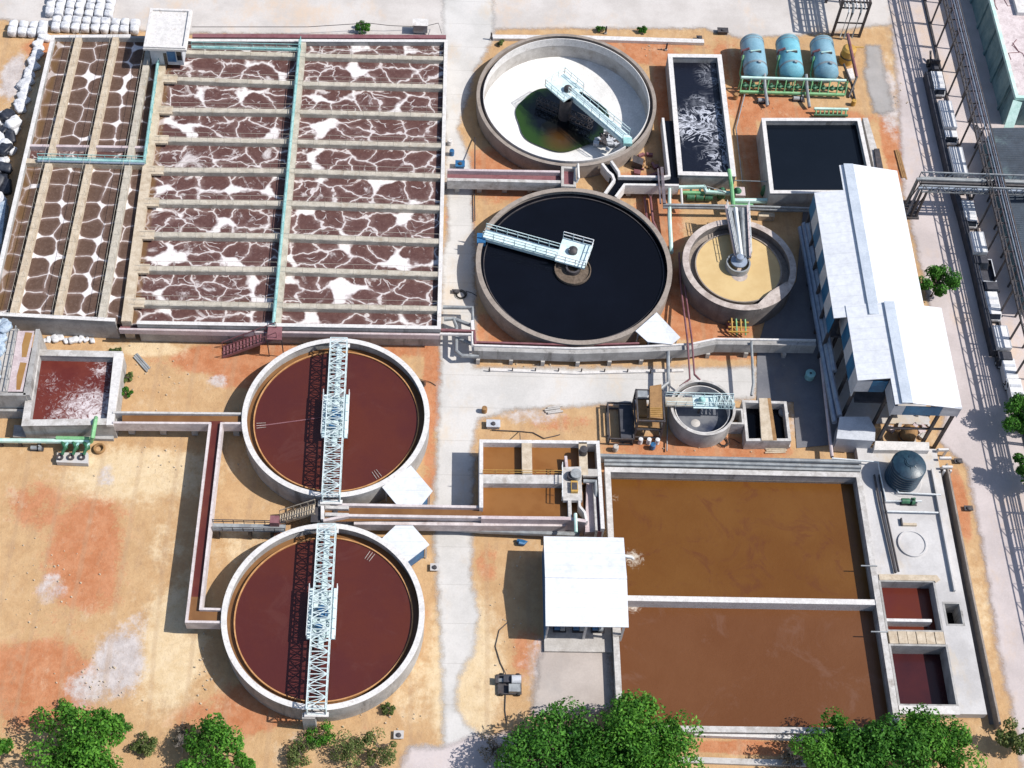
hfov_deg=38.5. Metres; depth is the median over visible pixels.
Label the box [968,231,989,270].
parked truck
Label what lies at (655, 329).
pump shelter
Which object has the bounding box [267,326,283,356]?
stair landing
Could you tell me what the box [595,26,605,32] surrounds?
shrub
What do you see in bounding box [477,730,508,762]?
shrub
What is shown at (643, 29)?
shrub
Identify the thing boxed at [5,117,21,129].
sack
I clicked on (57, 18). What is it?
sack
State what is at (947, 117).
parked truck
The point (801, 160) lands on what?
holding tank
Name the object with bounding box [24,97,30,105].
sack
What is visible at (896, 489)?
water pipe
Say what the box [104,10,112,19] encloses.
sack
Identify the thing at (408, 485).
pump shelter
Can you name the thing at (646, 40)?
kerb
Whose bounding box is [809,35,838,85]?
pressure vessel
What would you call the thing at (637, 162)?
crate
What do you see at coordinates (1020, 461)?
edge tree
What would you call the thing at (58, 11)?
sack
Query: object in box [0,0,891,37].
top road
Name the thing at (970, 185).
pipe bridge
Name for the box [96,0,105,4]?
sack
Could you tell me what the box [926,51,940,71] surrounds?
tractor
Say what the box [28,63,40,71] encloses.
sack
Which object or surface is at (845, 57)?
yellow tank
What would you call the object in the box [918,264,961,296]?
roadside tree
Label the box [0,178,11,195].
sack
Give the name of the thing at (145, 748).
shrub
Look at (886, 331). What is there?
process shed
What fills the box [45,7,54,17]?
sack
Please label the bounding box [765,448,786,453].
plank stack
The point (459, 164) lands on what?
blue drum box
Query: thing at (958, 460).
road marker
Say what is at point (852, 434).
pump house
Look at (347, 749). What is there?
shrub
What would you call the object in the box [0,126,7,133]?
sack
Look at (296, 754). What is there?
shrub
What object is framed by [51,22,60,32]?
sack
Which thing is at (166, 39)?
control kiosk
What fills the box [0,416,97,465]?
green valve manifold
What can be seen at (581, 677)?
concrete slab
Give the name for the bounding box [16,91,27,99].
sack
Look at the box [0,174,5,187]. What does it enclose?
sack
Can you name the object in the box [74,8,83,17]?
sack
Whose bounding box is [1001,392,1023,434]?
edge tree
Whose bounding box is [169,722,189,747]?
shrub
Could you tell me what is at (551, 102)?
clarifier
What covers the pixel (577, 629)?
blower
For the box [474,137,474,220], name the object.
wall pipe
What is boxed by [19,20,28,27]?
sack
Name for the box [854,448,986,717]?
sludge pits
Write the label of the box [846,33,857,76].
leaning pole
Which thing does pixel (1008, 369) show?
parked van
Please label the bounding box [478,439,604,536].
filter basin
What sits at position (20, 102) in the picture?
sack
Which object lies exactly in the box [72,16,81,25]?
sack
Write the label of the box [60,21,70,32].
sack
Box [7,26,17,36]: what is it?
sack
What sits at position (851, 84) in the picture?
corner props
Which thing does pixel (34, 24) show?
sack
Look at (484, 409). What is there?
drum
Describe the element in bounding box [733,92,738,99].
drum
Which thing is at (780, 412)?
drum
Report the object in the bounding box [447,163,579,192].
supply channel
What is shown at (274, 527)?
cable bridge
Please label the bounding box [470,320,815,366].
trough bridge
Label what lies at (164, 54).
door
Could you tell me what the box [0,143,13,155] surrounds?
sack
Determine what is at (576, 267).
clarifier
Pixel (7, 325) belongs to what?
sack
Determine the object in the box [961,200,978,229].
parked van
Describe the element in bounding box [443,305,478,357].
grey pipe loop
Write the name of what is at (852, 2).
pipe gantry
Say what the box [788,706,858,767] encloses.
leafy tree
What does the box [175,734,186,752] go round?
bare tree
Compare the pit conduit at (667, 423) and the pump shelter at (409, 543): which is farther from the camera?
the pit conduit at (667, 423)
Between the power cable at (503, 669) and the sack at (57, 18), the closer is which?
the power cable at (503, 669)
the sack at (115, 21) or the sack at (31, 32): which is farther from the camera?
the sack at (115, 21)
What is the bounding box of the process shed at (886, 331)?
[803,163,961,448]
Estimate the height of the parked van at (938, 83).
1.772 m
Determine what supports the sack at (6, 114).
on the sack
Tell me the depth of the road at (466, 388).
229.53 m
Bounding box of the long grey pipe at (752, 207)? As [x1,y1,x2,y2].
[663,203,808,211]
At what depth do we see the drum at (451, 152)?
253.56 m
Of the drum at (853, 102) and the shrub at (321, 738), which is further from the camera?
the drum at (853, 102)
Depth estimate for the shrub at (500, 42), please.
268.88 m
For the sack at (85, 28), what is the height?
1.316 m
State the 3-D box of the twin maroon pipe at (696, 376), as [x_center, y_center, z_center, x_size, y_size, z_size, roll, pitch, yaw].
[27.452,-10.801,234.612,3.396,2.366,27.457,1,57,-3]
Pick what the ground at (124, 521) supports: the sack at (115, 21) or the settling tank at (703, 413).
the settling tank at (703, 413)
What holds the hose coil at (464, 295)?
on the road at (466, 388)
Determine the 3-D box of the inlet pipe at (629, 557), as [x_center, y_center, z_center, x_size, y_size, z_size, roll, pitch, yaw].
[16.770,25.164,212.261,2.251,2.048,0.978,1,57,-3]
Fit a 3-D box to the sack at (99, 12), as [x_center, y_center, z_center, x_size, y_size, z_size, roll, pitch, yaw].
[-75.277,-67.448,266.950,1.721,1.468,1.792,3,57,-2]
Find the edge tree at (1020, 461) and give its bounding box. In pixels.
[1012,452,1023,483]
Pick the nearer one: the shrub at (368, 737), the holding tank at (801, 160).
the shrub at (368, 737)
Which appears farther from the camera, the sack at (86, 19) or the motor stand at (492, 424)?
the sack at (86, 19)
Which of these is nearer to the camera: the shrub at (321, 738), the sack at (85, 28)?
the shrub at (321, 738)
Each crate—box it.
[631,155,643,169]
[717,27,728,34]
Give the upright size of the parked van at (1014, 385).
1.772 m
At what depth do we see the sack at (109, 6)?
267.33 m
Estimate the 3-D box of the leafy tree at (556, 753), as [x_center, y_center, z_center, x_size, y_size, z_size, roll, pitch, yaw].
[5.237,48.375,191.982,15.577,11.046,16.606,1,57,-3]
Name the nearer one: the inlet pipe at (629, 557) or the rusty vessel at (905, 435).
the inlet pipe at (629, 557)
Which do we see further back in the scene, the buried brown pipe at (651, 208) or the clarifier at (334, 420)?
the buried brown pipe at (651, 208)
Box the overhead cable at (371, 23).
[308,23,441,33]
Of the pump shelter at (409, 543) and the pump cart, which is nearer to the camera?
the pump cart
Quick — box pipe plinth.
[601,458,858,464]
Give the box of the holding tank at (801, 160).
[756,118,882,211]
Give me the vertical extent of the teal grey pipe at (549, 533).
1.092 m
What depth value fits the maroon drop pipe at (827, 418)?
227.15 m
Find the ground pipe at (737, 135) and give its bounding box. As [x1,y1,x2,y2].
[735,83,747,182]
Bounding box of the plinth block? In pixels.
[846,68,854,80]
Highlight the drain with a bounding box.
[940,467,993,723]
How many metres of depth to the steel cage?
224.86 m
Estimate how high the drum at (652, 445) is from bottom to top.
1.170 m
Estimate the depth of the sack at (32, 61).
259.33 m
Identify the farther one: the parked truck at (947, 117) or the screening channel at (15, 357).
the parked truck at (947, 117)
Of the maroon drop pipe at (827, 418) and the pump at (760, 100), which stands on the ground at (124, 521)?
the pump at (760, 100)
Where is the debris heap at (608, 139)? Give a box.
[593,130,619,151]
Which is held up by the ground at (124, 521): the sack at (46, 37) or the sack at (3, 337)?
the sack at (46, 37)
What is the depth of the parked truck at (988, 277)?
245.21 m
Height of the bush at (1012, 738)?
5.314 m
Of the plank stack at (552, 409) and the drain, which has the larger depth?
the plank stack at (552, 409)
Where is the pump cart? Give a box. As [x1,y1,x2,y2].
[495,673,521,695]
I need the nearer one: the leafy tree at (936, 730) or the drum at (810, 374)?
the leafy tree at (936, 730)
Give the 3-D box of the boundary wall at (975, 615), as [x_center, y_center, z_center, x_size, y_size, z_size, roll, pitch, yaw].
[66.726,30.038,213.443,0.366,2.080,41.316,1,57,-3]
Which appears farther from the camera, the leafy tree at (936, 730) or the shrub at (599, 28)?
the shrub at (599, 28)
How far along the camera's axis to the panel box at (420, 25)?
268.45 m
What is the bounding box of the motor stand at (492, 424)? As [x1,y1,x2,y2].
[486,419,499,428]
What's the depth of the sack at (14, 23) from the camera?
263.60 m
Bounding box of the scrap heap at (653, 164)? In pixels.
[634,152,660,174]
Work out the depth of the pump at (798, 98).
265.67 m
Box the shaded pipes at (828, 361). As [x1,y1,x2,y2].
[798,222,841,423]
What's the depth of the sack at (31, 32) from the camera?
262.98 m
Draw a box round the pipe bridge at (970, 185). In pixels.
[903,171,1023,219]
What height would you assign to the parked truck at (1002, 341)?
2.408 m
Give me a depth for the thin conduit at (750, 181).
250.74 m
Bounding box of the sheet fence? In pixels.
[923,72,998,356]
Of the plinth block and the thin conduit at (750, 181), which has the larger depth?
the plinth block
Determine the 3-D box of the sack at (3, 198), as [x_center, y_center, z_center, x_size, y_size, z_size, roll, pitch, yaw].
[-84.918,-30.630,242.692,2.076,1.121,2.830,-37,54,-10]
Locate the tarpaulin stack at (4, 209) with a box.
[0,200,8,251]
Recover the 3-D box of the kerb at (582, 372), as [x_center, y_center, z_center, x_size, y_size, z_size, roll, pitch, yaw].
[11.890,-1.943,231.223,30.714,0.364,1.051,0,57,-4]
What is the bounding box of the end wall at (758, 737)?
[694,734,845,741]
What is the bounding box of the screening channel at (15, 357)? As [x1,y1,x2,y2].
[0,325,46,418]
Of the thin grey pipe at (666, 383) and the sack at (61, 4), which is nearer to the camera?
the thin grey pipe at (666, 383)
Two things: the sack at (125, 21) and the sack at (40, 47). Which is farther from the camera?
the sack at (125, 21)
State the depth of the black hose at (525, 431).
224.41 m
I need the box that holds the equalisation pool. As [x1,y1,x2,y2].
[604,467,899,735]
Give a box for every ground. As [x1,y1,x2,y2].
[0,19,1022,767]
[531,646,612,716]
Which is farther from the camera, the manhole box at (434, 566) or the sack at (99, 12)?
the sack at (99, 12)
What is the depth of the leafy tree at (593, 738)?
191.34 m
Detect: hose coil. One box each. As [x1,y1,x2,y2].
[455,289,476,298]
[718,437,738,446]
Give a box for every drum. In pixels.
[447,138,452,145]
[449,149,453,155]
[482,406,486,413]
[613,444,618,451]
[650,442,655,449]
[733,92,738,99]
[778,408,788,416]
[804,369,815,380]
[851,99,856,105]
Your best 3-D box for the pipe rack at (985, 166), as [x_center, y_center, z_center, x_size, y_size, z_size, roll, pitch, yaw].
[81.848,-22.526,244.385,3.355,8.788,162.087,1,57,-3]
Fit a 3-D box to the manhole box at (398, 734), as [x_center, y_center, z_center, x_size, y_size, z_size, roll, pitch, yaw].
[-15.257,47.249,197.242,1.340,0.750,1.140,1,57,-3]
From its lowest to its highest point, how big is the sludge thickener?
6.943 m
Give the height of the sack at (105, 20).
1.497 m
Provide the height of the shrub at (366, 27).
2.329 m
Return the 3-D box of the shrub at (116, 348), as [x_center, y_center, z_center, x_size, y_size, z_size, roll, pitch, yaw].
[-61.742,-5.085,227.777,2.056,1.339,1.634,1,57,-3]
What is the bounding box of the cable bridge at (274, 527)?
[211,515,285,539]
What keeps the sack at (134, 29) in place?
on the top road at (741, 18)
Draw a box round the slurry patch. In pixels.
[863,45,893,113]
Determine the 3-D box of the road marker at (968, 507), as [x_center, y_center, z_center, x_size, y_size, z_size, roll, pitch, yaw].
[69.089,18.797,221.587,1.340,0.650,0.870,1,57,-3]
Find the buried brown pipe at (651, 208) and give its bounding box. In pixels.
[643,196,658,230]
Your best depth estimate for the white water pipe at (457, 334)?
229.38 m
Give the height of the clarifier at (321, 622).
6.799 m
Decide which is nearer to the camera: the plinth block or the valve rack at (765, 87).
the valve rack at (765, 87)
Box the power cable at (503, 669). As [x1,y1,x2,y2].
[495,622,507,722]
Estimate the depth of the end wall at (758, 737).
199.60 m
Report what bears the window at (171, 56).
in the control kiosk
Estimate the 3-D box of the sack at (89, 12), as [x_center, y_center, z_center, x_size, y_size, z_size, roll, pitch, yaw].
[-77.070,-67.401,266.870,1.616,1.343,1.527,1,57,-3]
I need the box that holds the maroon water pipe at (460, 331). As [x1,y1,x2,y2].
[441,328,476,343]
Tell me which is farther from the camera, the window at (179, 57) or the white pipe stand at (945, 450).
the window at (179, 57)
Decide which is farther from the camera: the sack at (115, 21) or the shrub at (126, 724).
the sack at (115, 21)
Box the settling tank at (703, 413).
[665,380,743,447]
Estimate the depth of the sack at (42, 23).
263.80 m
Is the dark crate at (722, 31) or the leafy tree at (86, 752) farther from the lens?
the dark crate at (722, 31)
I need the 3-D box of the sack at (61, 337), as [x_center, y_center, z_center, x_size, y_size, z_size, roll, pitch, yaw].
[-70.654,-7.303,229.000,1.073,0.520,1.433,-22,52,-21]
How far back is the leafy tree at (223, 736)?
190.03 m
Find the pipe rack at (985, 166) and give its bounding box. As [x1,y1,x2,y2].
[923,0,1023,435]
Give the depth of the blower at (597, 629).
206.30 m
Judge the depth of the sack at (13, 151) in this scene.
248.12 m
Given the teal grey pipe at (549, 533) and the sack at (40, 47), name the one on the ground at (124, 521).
the sack at (40, 47)
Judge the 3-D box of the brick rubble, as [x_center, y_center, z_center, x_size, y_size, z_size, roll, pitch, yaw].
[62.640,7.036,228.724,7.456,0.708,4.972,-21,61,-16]
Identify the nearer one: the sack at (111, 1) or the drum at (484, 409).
the drum at (484, 409)
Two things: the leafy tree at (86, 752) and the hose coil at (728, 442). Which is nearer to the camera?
the leafy tree at (86, 752)
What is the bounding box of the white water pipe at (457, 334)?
[440,333,473,346]
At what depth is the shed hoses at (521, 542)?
213.78 m
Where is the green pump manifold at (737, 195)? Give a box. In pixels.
[667,169,766,253]
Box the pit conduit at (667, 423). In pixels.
[666,384,669,451]
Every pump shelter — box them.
[382,466,432,504]
[382,525,428,565]
[635,312,679,344]
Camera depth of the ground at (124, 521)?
212.92 m
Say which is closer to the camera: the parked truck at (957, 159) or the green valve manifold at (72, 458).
the green valve manifold at (72, 458)
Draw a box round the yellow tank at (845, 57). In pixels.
[839,44,863,65]
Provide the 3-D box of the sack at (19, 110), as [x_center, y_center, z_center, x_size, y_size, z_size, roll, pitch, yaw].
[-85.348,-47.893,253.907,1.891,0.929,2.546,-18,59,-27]
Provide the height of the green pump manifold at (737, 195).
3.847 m
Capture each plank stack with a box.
[545,405,562,413]
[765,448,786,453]
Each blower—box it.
[553,626,565,632]
[572,627,584,632]
[591,627,603,632]
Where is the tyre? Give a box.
[93,443,104,453]
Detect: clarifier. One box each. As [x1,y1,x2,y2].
[221,523,424,729]
[242,337,429,507]
[475,188,671,346]
[476,34,655,178]
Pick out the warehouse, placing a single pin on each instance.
(1000, 26)
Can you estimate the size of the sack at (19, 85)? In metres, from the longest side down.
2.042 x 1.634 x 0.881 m
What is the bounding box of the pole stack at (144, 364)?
[134,353,149,371]
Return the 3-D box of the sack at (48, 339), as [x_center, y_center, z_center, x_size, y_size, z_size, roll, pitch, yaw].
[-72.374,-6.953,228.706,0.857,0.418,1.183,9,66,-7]
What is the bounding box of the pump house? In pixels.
[833,417,928,453]
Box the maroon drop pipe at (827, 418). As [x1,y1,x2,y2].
[819,357,833,457]
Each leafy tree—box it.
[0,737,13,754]
[21,701,126,767]
[175,712,255,767]
[493,696,612,767]
[567,723,635,767]
[579,688,708,767]
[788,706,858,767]
[832,712,932,767]
[892,702,987,767]
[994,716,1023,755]
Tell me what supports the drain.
on the ground at (124, 521)
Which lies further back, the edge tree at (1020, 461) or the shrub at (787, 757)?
the edge tree at (1020, 461)
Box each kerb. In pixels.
[490,368,683,374]
[493,35,703,44]
[679,757,805,766]
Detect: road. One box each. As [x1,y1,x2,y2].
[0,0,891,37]
[412,0,756,748]
[889,0,1023,767]
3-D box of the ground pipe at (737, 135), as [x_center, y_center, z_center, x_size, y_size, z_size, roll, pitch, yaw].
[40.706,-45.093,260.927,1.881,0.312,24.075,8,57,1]
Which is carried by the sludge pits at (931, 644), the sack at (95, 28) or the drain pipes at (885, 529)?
the drain pipes at (885, 529)
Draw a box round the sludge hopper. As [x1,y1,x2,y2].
[632,384,665,444]
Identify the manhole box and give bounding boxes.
[394,730,403,738]
[430,563,438,570]
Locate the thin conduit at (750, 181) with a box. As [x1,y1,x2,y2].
[735,180,766,181]
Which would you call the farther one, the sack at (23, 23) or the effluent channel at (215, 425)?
the sack at (23, 23)
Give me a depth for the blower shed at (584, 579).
205.09 m
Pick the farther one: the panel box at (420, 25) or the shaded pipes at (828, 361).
the panel box at (420, 25)
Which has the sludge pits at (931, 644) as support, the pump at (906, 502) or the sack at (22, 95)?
the pump at (906, 502)
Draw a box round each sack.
[0,108,15,121]
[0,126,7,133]
[0,138,12,143]
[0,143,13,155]
[0,156,10,162]
[0,161,12,173]
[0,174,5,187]
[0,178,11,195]
[0,191,7,201]
[0,320,12,333]
[0,334,7,342]
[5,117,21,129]
[5,129,15,143]
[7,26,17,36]
[8,20,18,29]
[9,146,16,155]
[13,98,24,106]
[13,103,26,113]
[13,126,21,134]
[16,82,28,88]
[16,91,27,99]
[17,27,27,37]
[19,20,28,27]
[19,75,34,85]
[19,85,31,91]
[20,88,28,96]
[24,67,32,73]
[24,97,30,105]
[27,27,36,37]
[27,57,36,65]
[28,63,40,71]
[29,21,38,28]
[31,52,40,60]
[32,40,39,46]
[32,44,44,50]
[32,48,43,57]
[37,27,47,35]
[38,20,47,30]
[38,33,50,42]
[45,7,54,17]
[46,1,55,7]
[46,336,50,342]
[50,334,58,342]
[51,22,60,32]
[52,15,61,22]
[54,7,63,18]
[56,1,65,10]
[57,335,63,340]
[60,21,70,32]
[62,15,71,24]
[63,338,68,343]
[64,8,73,17]
[66,1,74,9]
[68,336,78,343]
[70,23,80,32]
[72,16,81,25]
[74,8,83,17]
[75,2,85,10]
[78,335,84,342]
[80,23,89,32]
[82,16,91,25]
[84,9,93,18]
[86,2,94,10]
[90,24,99,33]
[91,16,100,25]
[94,8,103,17]
[95,3,104,10]
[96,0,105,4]
[100,17,110,26]
[100,24,109,33]
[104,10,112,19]
[105,3,113,11]
[106,0,115,5]
[110,24,118,33]
[111,18,120,27]
[119,25,128,33]
[120,18,129,25]
[130,18,140,27]
[130,24,138,34]
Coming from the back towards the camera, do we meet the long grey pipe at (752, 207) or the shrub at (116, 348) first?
the long grey pipe at (752, 207)
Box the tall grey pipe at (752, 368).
[750,341,754,395]
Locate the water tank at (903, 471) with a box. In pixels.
[881,450,925,496]
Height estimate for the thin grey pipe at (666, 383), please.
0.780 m
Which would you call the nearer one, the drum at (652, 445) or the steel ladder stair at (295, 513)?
the steel ladder stair at (295, 513)
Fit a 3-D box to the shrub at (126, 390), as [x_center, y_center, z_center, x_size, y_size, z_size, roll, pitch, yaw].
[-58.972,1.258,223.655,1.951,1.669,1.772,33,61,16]
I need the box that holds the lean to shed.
[983,128,1023,309]
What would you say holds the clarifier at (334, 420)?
on the ground at (124, 521)
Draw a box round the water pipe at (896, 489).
[832,457,940,513]
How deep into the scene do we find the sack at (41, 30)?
262.97 m
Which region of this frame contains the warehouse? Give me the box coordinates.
[969,0,1023,127]
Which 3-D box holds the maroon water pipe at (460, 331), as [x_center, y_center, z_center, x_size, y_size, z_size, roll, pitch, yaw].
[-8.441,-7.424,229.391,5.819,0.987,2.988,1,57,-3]
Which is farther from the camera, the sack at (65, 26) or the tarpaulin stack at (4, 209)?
the sack at (65, 26)
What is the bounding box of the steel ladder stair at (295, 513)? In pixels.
[279,499,315,524]
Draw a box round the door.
[163,53,167,64]
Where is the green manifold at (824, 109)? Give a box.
[814,107,847,116]
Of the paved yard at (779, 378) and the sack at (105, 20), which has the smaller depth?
the paved yard at (779, 378)
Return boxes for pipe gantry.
[825,0,871,37]
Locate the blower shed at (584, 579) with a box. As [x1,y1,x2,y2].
[542,536,628,652]
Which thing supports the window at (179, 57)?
in the control kiosk
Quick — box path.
[401,732,575,767]
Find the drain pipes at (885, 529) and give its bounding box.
[873,474,899,572]
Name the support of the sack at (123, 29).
on the top road at (741, 18)
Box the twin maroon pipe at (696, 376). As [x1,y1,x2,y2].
[678,252,700,385]
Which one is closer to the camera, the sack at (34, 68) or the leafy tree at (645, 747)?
the leafy tree at (645, 747)
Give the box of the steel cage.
[606,402,634,444]
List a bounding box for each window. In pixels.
[166,51,176,61]
[176,52,181,60]
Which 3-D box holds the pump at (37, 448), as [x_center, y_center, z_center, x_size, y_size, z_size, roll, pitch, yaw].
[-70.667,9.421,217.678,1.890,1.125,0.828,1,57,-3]
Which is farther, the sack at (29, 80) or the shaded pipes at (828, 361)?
the sack at (29, 80)
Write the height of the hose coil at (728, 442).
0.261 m
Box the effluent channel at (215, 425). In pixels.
[113,411,241,628]
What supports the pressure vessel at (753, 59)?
on the ground at (124, 521)
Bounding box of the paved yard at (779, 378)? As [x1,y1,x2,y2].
[757,212,838,447]
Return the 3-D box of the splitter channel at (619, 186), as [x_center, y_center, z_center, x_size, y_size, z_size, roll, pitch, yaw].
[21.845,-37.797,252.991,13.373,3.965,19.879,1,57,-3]
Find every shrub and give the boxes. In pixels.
[58,698,70,714]
[108,347,121,350]
[114,713,133,731]
[122,386,133,397]
[124,372,133,381]
[129,731,157,757]
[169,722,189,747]
[286,736,316,767]
[304,719,335,747]
[329,727,365,767]
[355,20,370,34]
[362,727,396,766]
[380,701,395,714]
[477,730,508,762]
[497,39,504,45]
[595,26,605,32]
[637,25,647,33]
[779,747,804,767]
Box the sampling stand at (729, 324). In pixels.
[726,318,748,334]
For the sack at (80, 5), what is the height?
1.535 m
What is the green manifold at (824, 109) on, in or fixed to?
on the ground at (124, 521)
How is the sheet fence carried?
on the road at (980, 442)
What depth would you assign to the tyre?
218.28 m
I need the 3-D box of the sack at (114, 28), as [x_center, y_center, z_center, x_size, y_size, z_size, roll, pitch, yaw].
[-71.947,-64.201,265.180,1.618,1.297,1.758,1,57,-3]
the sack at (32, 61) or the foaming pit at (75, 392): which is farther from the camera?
the sack at (32, 61)
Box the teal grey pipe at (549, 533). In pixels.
[452,531,579,536]
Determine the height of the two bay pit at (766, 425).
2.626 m
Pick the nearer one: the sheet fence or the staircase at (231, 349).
the staircase at (231, 349)
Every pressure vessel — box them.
[739,33,767,83]
[775,33,803,84]
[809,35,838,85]
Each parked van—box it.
[930,71,946,97]
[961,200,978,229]
[984,291,1002,322]
[999,359,1018,390]
[1007,379,1023,406]
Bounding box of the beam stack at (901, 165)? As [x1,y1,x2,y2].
[895,150,906,179]
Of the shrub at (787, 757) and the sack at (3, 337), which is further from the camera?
the sack at (3, 337)
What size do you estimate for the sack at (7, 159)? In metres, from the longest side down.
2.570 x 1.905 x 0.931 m
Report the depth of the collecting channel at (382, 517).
211.72 m
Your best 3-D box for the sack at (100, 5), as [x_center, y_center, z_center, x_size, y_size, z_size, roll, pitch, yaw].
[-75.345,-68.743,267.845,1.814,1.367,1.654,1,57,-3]
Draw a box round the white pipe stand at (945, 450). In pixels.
[936,448,952,476]
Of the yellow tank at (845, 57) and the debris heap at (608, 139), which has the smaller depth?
the debris heap at (608, 139)
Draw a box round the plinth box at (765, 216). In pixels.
[757,212,774,220]
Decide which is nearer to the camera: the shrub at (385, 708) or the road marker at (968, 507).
the shrub at (385, 708)
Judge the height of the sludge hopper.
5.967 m
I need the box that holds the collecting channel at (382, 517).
[311,503,565,531]
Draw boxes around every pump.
[30,445,43,450]
[757,97,769,103]
[792,95,804,101]
[900,497,916,505]
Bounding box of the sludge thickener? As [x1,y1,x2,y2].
[678,200,795,326]
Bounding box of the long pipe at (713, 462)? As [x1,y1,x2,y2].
[600,454,860,471]
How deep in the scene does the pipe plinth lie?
222.58 m
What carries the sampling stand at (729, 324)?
on the ground at (124, 521)
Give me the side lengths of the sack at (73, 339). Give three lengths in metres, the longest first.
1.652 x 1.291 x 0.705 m
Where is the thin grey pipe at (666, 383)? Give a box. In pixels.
[648,351,669,397]
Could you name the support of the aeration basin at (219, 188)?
on the ground at (124, 521)
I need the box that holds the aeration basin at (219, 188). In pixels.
[0,31,447,345]
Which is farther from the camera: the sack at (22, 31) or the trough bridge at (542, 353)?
the sack at (22, 31)
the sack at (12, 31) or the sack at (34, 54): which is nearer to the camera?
the sack at (34, 54)
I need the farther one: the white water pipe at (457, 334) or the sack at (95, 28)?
the sack at (95, 28)
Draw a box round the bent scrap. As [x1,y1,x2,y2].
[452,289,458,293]
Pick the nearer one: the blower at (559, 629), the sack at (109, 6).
the blower at (559, 629)
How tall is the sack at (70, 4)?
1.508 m
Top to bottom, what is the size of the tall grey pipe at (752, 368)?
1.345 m
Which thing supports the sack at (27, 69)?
on the ground at (124, 521)
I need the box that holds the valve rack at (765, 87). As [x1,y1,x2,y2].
[737,73,848,107]
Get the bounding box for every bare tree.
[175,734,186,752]
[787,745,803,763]
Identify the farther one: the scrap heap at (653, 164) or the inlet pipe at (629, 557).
the scrap heap at (653, 164)
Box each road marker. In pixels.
[954,458,962,463]
[964,505,973,510]
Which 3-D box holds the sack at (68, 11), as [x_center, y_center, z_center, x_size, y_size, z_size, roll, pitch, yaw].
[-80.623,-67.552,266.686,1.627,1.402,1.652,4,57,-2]
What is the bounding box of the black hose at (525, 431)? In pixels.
[491,430,559,439]
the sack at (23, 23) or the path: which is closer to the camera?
the path
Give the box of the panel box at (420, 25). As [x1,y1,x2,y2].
[413,18,427,33]
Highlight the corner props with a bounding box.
[843,63,857,98]
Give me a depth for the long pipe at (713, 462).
221.69 m
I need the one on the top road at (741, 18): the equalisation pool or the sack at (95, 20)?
the sack at (95, 20)
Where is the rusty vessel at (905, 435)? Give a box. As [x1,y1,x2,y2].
[897,424,917,441]
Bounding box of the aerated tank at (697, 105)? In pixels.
[665,54,735,188]
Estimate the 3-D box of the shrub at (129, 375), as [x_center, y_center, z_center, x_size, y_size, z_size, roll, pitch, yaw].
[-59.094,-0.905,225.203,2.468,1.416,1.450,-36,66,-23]
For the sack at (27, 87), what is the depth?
256.14 m
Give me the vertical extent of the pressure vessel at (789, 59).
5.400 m
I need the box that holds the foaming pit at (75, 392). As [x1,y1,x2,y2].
[13,349,126,440]
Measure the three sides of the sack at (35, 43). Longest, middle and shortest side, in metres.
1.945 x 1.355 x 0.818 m
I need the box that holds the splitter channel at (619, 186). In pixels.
[600,118,678,203]
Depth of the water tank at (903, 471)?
218.95 m
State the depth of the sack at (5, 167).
244.86 m
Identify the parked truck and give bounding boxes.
[937,100,958,145]
[948,147,968,191]
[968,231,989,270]
[979,259,999,293]
[991,325,1012,368]
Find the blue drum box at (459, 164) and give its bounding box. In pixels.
[455,160,464,168]
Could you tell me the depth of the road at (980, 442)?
242.33 m
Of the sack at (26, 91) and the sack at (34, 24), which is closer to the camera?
the sack at (26, 91)
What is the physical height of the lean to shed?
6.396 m
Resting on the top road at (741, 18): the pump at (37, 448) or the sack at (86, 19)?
the sack at (86, 19)
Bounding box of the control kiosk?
[143,8,192,64]
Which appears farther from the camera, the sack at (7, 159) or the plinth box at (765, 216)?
the plinth box at (765, 216)
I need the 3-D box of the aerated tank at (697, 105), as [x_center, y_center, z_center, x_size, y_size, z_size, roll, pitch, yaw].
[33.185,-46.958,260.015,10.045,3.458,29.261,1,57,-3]
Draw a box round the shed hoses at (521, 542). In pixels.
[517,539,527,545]
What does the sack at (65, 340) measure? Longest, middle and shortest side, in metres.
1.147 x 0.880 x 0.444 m
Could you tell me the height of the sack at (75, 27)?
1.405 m
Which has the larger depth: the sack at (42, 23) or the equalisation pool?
the sack at (42, 23)
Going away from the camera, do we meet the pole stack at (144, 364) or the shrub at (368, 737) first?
the shrub at (368, 737)
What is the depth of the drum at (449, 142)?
254.85 m
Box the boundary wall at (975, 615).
[943,463,1000,728]
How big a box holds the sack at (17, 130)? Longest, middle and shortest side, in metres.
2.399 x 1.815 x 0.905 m
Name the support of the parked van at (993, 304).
on the road at (980, 442)
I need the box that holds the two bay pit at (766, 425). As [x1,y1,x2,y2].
[739,398,790,448]
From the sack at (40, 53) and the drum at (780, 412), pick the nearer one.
the drum at (780, 412)
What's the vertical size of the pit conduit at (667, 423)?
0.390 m
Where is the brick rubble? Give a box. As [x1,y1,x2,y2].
[886,415,929,441]
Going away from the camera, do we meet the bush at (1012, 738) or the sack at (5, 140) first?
the bush at (1012, 738)
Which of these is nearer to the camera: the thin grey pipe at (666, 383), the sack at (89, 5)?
the thin grey pipe at (666, 383)
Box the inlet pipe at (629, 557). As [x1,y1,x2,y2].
[625,554,634,559]
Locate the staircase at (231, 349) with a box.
[221,322,276,358]

